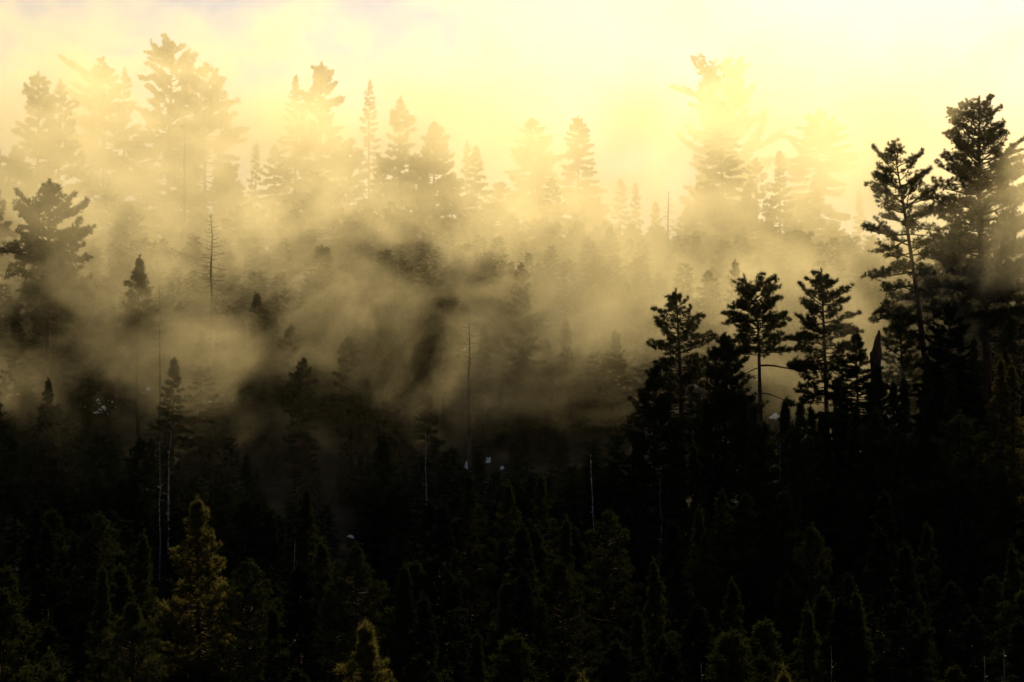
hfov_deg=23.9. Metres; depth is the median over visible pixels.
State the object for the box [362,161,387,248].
fir tree
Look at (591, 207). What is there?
pine tree
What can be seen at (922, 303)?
pine tree
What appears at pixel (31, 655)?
fir tree
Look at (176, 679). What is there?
fir tree
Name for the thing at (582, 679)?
pine tree
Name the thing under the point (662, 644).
fir tree
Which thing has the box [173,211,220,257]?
fir tree
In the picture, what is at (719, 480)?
fir tree
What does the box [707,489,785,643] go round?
pine tree
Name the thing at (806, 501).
fir tree
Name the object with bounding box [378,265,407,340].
pine tree
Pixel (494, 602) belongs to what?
pine tree
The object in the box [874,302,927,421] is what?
pine tree
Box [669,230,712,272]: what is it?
pine tree
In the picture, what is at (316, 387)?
fir tree
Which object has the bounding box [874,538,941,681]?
fir tree
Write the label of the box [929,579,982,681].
fir tree
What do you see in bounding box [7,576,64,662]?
fir tree
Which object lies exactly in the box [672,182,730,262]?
fir tree
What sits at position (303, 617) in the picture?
fir tree
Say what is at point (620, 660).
fir tree
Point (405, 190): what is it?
fir tree
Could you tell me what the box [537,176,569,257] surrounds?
fir tree
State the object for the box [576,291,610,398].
fir tree
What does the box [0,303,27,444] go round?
fir tree
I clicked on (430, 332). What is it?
fir tree
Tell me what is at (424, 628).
fir tree
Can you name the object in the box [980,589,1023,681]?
pine tree
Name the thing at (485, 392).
fir tree
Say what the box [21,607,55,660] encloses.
fir tree
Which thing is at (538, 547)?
pine tree
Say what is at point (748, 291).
pine tree
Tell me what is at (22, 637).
pine tree
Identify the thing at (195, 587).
pine tree
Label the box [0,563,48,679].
pine tree
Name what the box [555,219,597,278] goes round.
fir tree
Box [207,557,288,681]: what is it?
pine tree
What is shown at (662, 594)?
pine tree
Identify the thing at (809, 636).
pine tree
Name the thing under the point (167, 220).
pine tree
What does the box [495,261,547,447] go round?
fir tree
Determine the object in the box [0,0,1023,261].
sky
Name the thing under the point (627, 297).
pine tree
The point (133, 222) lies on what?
fir tree
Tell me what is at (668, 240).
dead tree
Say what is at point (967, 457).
pine tree
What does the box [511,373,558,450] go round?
fir tree
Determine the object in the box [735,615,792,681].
pine tree
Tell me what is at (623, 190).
fir tree
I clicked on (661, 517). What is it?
dead birch
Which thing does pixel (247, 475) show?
fir tree
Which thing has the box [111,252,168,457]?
pine tree
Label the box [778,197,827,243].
fir tree
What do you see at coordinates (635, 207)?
fir tree
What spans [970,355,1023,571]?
pine tree
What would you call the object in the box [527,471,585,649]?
pine tree
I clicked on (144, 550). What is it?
pine tree
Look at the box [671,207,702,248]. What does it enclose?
fir tree
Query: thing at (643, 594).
fir tree
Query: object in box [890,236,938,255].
pine tree
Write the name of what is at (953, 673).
pine tree
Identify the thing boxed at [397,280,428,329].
fir tree
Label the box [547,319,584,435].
pine tree
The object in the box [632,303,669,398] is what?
fir tree
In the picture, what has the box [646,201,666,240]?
fir tree
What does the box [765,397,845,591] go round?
pine tree
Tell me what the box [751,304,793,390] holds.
fir tree
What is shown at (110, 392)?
pine tree
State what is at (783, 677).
pine tree
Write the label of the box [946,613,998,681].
fir tree
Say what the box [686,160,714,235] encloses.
fir tree
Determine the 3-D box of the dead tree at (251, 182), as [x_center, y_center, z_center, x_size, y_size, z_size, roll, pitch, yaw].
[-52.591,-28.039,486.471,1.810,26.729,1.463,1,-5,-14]
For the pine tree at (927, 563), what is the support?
on the ground
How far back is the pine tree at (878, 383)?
276.23 m
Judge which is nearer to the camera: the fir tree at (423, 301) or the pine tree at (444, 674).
the pine tree at (444, 674)
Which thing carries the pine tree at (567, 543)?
on the ground
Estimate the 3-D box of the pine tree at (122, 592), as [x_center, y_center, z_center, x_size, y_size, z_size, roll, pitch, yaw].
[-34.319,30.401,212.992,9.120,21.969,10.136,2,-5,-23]
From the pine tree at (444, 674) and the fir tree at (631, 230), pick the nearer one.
the pine tree at (444, 674)
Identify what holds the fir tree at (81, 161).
on the ground
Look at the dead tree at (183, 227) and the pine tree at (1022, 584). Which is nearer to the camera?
the pine tree at (1022, 584)
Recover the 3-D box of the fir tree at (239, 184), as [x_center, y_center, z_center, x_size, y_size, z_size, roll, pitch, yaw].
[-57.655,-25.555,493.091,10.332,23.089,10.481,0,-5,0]
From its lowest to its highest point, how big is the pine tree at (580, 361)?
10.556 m
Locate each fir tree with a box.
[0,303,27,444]
[0,375,13,471]
[0,378,18,479]
[0,402,24,509]
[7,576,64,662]
[16,640,39,681]
[17,377,76,520]
[17,521,83,681]
[21,200,75,268]
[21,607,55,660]
[33,623,72,677]
[50,209,107,275]
[52,513,113,681]
[57,325,107,451]
[63,148,106,255]
[77,181,129,262]
[97,200,153,274]
[103,144,165,244]
[115,436,162,559]
[145,444,183,539]
[149,356,196,471]
[154,510,187,614]
[156,302,203,438]
[163,613,201,681]
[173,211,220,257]
[178,330,224,458]
[207,160,249,245]
[209,202,272,271]
[224,453,266,561]
[241,291,268,407]
[244,144,293,251]
[246,141,270,235]
[250,343,288,438]
[251,558,343,681]
[263,74,319,250]
[265,324,318,435]
[276,513,332,668]
[281,356,324,474]
[306,333,330,389]
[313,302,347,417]
[327,335,369,450]
[336,205,385,260]
[349,80,384,231]
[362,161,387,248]
[370,254,402,294]
[378,329,421,460]
[380,170,436,238]
[390,559,467,681]
[391,497,472,681]
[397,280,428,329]
[401,590,452,681]
[402,291,449,401]
[404,384,450,486]
[405,213,463,268]
[411,322,442,444]
[425,324,460,451]
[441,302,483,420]
[455,145,496,243]
[458,140,481,221]
[464,324,507,453]
[466,520,553,681]
[477,302,529,409]
[482,181,533,258]
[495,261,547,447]
[497,568,551,681]
[504,117,563,238]
[510,217,574,278]
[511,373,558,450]
[536,338,555,425]
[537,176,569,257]
[550,114,608,236]
[551,523,604,678]
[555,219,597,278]
[560,501,596,593]
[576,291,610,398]
[583,637,647,681]
[592,329,635,438]
[595,225,626,286]
[595,625,633,681]
[597,507,649,651]
[611,178,633,240]
[618,223,651,272]
[628,182,647,239]
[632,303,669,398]
[634,585,653,632]
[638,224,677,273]
[638,518,704,681]
[640,634,681,681]
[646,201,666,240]
[653,645,690,681]
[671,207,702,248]
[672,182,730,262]
[676,602,718,681]
[684,270,731,382]
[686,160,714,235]
[688,99,747,239]
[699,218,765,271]
[704,470,743,599]
[716,570,769,681]
[719,260,757,381]
[748,219,788,278]
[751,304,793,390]
[754,149,807,256]
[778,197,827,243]
[780,340,829,407]
[781,107,859,243]
[790,497,823,591]
[807,330,912,513]
[816,219,845,254]
[817,597,870,681]
[819,570,875,681]
[851,189,870,248]
[855,490,904,659]
[858,526,912,680]
[871,606,895,660]
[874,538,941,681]
[895,574,946,681]
[908,302,998,481]
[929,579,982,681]
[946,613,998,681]
[978,389,1023,503]
[985,304,1023,424]
[996,615,1023,681]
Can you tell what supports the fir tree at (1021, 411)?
on the ground
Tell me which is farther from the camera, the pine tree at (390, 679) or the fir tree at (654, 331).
the fir tree at (654, 331)
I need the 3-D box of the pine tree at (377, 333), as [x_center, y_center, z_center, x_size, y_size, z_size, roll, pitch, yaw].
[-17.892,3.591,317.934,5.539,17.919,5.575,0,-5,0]
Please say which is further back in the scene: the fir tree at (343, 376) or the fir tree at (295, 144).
the fir tree at (295, 144)
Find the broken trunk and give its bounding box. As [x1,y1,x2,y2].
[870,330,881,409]
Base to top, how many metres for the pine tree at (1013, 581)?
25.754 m
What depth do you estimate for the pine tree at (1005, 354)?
280.36 m
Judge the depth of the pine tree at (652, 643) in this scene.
203.24 m
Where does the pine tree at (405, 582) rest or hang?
on the ground
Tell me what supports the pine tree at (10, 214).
on the ground
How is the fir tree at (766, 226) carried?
on the ground
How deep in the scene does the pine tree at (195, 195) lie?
477.00 m
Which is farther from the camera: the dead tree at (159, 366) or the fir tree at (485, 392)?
the fir tree at (485, 392)
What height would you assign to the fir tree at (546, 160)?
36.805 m
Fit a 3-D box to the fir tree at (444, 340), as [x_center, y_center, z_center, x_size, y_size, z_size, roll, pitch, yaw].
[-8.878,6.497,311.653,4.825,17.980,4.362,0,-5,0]
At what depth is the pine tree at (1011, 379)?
258.08 m
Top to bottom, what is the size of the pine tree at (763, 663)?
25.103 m
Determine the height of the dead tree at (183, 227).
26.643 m
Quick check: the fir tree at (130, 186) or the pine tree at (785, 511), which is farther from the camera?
the fir tree at (130, 186)
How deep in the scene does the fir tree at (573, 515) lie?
262.20 m
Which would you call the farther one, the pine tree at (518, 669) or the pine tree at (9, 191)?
the pine tree at (9, 191)
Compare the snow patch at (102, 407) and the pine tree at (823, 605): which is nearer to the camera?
the pine tree at (823, 605)
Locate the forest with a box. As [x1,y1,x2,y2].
[0,234,1023,681]
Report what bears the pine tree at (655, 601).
on the ground
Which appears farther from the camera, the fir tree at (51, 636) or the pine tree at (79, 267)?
the pine tree at (79, 267)
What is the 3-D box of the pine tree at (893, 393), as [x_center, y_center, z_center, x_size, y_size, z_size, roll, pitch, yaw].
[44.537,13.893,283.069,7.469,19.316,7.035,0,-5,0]
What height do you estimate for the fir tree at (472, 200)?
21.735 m
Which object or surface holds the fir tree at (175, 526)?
on the ground
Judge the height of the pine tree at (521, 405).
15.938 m
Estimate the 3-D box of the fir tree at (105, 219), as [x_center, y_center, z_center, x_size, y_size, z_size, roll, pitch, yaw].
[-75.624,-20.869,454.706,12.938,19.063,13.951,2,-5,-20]
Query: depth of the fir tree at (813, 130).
498.86 m
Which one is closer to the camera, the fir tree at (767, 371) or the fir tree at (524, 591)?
the fir tree at (524, 591)
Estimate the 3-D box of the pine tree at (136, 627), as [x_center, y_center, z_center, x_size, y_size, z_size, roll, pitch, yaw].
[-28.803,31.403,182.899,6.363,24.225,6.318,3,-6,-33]
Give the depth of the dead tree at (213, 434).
314.15 m
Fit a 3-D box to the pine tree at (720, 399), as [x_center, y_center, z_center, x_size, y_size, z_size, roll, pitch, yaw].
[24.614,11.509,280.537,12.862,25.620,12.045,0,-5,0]
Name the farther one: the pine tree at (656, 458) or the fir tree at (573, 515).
the pine tree at (656, 458)
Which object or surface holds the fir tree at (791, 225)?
on the ground
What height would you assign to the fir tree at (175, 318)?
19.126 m
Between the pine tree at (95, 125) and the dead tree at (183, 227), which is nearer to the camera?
the dead tree at (183, 227)
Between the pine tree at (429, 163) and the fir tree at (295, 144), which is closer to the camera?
the pine tree at (429, 163)
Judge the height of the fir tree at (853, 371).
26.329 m
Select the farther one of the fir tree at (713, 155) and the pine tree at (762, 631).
the fir tree at (713, 155)
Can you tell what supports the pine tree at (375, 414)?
on the ground
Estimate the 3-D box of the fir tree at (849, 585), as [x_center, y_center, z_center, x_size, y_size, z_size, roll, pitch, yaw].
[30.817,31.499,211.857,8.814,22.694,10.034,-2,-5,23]
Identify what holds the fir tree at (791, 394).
on the ground
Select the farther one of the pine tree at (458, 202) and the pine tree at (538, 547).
the pine tree at (458, 202)
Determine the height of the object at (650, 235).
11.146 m
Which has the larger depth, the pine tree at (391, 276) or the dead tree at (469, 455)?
the pine tree at (391, 276)
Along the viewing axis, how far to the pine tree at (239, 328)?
321.56 m
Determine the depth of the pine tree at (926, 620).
190.56 m
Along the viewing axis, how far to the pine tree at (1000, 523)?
251.42 m
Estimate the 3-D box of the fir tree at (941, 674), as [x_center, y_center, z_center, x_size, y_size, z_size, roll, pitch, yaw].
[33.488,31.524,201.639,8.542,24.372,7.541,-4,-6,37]
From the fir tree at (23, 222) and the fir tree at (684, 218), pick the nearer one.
the fir tree at (23, 222)
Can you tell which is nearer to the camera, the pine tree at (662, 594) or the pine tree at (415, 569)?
the pine tree at (415, 569)
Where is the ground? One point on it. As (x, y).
(326, 458)
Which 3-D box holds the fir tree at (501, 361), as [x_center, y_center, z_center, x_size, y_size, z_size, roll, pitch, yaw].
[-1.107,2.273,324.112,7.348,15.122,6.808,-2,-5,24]
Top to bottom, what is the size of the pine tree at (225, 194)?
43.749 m
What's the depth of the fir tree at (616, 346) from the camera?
311.13 m
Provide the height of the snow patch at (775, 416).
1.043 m
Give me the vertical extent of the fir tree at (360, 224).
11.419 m
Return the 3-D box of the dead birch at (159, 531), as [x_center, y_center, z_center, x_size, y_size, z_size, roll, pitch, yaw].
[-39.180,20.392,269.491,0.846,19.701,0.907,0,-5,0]
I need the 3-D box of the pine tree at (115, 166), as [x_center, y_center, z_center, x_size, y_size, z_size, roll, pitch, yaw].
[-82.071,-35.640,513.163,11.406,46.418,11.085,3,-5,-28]
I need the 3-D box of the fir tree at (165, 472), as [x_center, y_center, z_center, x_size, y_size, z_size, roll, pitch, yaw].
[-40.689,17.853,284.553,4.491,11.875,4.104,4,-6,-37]
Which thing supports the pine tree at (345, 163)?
on the ground
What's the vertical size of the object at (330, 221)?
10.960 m
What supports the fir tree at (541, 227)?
on the ground
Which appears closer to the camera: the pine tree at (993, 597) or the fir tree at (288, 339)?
the pine tree at (993, 597)
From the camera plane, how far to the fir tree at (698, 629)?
212.09 m
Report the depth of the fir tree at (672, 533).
220.15 m
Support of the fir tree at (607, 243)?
on the ground
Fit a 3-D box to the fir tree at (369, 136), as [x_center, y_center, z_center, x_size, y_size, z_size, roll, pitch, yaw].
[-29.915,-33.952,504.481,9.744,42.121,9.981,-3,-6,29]
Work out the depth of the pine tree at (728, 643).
157.25 m
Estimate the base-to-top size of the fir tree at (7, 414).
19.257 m
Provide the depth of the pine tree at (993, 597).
223.38 m
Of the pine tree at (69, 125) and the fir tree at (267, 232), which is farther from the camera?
the fir tree at (267, 232)
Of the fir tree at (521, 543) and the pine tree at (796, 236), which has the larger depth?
the pine tree at (796, 236)
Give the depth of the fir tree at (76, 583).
221.32 m
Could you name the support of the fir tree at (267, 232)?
on the ground
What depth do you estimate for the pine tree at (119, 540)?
259.35 m
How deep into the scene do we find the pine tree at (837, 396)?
278.12 m
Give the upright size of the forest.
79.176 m
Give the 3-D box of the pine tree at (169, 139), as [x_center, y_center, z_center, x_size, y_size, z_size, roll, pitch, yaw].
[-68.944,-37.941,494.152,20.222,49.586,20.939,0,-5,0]
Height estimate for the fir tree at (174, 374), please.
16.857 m
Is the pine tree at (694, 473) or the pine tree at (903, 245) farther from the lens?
the pine tree at (903, 245)
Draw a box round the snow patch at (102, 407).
[93,398,115,415]
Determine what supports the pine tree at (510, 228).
on the ground
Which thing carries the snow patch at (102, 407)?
on the ground
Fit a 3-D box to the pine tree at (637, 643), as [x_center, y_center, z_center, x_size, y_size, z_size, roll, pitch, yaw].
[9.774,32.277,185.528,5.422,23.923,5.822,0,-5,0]
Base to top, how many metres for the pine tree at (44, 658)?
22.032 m
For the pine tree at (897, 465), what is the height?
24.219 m
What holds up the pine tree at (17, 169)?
on the ground
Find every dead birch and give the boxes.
[157,440,161,602]
[162,437,171,585]
[422,430,428,553]
[590,455,594,589]
[658,487,662,561]
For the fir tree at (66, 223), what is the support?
on the ground
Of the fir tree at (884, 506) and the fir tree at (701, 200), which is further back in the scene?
the fir tree at (701, 200)
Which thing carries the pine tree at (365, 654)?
on the ground
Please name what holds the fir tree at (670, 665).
on the ground
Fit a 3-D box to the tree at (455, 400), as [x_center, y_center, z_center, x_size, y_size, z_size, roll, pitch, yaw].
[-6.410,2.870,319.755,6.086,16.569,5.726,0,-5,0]
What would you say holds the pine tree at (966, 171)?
on the ground
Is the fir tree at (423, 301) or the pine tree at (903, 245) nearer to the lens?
the fir tree at (423, 301)
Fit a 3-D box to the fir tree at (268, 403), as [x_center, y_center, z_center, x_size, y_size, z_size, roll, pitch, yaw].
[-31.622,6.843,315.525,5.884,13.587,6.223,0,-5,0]
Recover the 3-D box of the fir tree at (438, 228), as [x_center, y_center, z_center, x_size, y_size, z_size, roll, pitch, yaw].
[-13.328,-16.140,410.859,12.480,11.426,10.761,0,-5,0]
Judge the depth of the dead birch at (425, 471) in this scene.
274.78 m
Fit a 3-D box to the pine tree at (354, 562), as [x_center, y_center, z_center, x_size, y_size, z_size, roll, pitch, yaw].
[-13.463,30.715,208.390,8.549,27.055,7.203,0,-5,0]
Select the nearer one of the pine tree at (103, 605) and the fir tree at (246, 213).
the pine tree at (103, 605)
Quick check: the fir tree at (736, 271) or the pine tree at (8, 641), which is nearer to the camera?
the pine tree at (8, 641)
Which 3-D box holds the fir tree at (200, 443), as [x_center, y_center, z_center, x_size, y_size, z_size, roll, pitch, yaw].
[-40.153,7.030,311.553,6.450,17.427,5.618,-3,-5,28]
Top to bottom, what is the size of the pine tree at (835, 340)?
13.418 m
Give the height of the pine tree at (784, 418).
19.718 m
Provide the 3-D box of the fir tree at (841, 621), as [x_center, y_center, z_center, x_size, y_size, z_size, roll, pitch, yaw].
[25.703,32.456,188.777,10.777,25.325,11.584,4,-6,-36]
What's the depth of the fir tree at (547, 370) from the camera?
318.49 m
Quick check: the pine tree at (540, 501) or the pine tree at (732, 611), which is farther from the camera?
the pine tree at (540, 501)
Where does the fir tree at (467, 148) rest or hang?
on the ground
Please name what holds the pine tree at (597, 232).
on the ground
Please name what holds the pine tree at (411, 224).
on the ground
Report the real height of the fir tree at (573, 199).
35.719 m
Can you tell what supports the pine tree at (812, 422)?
on the ground
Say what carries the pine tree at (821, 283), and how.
on the ground
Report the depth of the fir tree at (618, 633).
207.81 m
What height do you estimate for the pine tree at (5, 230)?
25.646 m
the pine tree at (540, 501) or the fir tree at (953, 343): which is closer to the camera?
the pine tree at (540, 501)
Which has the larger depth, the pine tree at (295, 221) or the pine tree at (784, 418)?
the pine tree at (295, 221)
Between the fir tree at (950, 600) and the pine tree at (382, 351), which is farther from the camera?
the pine tree at (382, 351)
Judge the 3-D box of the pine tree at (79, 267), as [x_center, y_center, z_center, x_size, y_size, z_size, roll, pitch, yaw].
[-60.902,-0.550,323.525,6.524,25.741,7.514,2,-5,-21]
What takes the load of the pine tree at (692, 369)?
on the ground
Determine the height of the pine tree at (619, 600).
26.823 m
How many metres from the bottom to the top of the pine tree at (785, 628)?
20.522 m
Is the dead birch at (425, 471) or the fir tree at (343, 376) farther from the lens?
the fir tree at (343, 376)
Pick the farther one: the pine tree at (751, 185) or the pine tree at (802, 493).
the pine tree at (751, 185)
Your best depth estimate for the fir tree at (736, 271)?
328.37 m
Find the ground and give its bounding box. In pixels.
[0,252,1022,681]
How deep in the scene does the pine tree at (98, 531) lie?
220.34 m
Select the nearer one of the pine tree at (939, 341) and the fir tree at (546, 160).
the pine tree at (939, 341)
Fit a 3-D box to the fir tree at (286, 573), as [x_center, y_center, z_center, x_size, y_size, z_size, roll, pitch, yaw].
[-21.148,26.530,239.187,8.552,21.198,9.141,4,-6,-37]
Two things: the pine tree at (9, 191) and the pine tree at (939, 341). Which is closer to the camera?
the pine tree at (939, 341)
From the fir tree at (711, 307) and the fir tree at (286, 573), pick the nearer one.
the fir tree at (286, 573)
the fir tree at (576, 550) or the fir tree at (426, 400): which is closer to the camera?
the fir tree at (576, 550)
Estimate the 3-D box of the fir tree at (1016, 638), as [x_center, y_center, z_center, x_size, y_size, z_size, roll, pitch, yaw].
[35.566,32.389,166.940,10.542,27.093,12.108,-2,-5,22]
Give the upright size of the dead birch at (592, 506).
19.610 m
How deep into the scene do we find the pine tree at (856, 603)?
188.32 m
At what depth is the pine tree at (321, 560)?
203.59 m
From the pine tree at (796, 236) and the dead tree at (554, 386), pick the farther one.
the pine tree at (796, 236)
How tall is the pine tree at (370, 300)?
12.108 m
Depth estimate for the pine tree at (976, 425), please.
282.21 m
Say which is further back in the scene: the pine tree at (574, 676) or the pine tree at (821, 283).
the pine tree at (821, 283)
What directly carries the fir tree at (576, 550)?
on the ground
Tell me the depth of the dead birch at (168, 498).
267.40 m
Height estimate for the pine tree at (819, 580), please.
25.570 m
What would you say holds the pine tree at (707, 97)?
on the ground
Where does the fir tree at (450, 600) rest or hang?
on the ground
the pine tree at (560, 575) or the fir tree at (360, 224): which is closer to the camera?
the pine tree at (560, 575)
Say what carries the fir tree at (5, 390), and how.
on the ground
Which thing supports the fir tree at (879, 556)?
on the ground
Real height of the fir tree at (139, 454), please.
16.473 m
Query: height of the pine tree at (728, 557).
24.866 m
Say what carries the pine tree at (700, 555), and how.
on the ground
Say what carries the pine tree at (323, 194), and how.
on the ground
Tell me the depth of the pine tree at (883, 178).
293.29 m
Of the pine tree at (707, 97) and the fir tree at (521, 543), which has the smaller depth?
the fir tree at (521, 543)
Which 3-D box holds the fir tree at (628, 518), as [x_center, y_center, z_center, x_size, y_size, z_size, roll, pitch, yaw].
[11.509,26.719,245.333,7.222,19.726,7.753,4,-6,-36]
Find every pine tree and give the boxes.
[0,71,79,231]
[0,144,44,237]
[0,149,17,213]
[0,178,96,439]
[0,191,18,269]
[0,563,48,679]
[0,584,75,681]
[1,203,27,279]
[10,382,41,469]
[14,618,34,663]
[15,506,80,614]
[31,79,88,223]
[35,244,83,424]
[40,645,67,681]
[42,655,57,678]
[58,54,145,263]
[58,510,134,674]
[78,562,150,681]
[81,564,122,681]
[96,301,126,424]
[96,597,167,681]
[101,67,145,233]
[102,528,167,681]
[104,524,132,567]
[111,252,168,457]
[124,33,218,220]
[138,205,187,257]
[145,494,243,681]
[171,155,209,238]
[172,536,215,651]
[176,61,250,237]
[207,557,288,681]
[218,312,254,425]
[265,209,317,271]
[277,537,358,681]
[279,484,338,680]
[285,61,364,231]
[289,171,363,244]
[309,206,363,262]
[314,542,399,681]
[325,138,378,226]
[333,618,390,681]
[352,381,397,476]
[356,302,387,424]
[363,278,388,346]
[365,339,407,439]
[367,271,395,347]
[368,95,425,229]
[370,200,433,268]
[373,554,456,679]
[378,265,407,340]
[378,558,421,681]
[385,672,396,681]
[392,619,454,681]
[402,120,464,243]
[436,171,474,244]
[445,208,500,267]
[464,629,491,681]
[471,557,560,664]
[480,214,537,272]
[484,629,549,681]
[504,344,543,466]
[524,363,544,444]
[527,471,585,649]
[528,525,570,655]
[533,555,602,681]
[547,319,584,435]
[552,514,588,681]
[563,346,596,419]
[564,196,610,261]
[564,665,581,681]
[573,507,644,679]
[576,219,627,267]
[576,670,587,681]
[608,281,643,393]
[608,364,690,547]
[626,606,652,681]
[632,561,685,667]
[634,556,681,676]
[637,288,718,505]
[645,622,667,681]
[667,440,721,606]
[668,52,786,220]
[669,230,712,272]
[674,503,724,681]
[680,331,778,514]
[693,485,755,656]
[701,624,767,681]
[705,575,751,681]
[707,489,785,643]
[720,271,810,519]
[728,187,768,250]
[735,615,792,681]
[740,157,777,244]
[746,570,804,679]
[748,648,776,681]
[753,488,816,659]
[764,228,828,283]
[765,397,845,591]
[767,399,798,537]
[776,663,793,681]
[780,522,844,676]
[784,267,865,464]
[787,404,843,593]
[787,601,826,681]
[788,585,845,681]
[819,299,850,379]
[821,374,849,541]
[833,585,874,681]
[848,361,902,506]
[852,381,891,526]
[860,138,945,399]
[861,433,941,587]
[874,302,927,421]
[886,379,909,475]
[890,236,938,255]
[898,591,941,681]
[901,521,960,671]
[907,409,1021,590]
[908,92,1023,453]
[908,284,937,396]
[915,328,958,431]
[939,662,967,681]
[958,334,992,488]
[960,573,1011,680]
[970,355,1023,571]
[975,469,1023,630]
[979,542,1023,680]
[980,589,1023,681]
[981,346,1021,508]
[985,360,1023,568]
[999,555,1023,629]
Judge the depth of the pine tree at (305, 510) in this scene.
236.72 m
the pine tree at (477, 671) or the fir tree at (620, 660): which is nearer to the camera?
the fir tree at (620, 660)
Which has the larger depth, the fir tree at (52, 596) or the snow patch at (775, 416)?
the snow patch at (775, 416)
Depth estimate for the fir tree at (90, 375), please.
315.54 m
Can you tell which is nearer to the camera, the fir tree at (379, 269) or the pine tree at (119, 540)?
the pine tree at (119, 540)
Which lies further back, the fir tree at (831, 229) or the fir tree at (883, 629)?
the fir tree at (831, 229)
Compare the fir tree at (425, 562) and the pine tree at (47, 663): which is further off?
the fir tree at (425, 562)
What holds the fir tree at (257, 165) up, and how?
on the ground
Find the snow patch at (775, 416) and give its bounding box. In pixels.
[769,413,779,419]
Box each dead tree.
[152,288,167,480]
[179,121,190,257]
[194,215,226,452]
[250,136,255,244]
[459,305,481,473]
[553,349,556,422]
[654,192,679,276]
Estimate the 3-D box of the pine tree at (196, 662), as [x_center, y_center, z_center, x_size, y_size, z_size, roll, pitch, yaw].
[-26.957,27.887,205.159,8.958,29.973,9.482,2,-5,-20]
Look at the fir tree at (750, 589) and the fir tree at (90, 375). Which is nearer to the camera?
the fir tree at (750, 589)
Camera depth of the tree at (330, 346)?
321.47 m
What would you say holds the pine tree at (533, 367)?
on the ground
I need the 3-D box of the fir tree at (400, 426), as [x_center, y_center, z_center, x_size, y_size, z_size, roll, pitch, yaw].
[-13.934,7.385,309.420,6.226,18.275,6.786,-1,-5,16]
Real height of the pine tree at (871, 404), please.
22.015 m
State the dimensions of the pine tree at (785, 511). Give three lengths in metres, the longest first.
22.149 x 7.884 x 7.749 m
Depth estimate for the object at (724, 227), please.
413.35 m
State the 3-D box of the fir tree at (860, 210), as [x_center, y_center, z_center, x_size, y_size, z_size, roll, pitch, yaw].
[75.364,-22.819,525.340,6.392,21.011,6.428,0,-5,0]
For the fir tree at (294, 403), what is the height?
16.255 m
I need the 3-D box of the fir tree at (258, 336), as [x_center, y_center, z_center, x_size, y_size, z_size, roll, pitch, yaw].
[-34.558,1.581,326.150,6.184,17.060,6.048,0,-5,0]
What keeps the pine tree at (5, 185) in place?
on the ground
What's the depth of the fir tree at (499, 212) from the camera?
469.85 m
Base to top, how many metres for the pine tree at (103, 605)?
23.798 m
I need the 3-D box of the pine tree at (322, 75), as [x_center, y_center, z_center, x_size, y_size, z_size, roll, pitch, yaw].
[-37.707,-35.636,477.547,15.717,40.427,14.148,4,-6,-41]
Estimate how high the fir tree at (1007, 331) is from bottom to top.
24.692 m
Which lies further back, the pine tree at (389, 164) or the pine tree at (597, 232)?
the pine tree at (389, 164)
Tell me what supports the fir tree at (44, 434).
on the ground
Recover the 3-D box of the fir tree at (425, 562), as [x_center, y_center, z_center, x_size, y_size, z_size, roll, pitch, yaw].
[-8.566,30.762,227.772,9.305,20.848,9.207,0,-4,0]
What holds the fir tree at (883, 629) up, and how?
on the ground
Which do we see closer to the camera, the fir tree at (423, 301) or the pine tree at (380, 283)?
the fir tree at (423, 301)

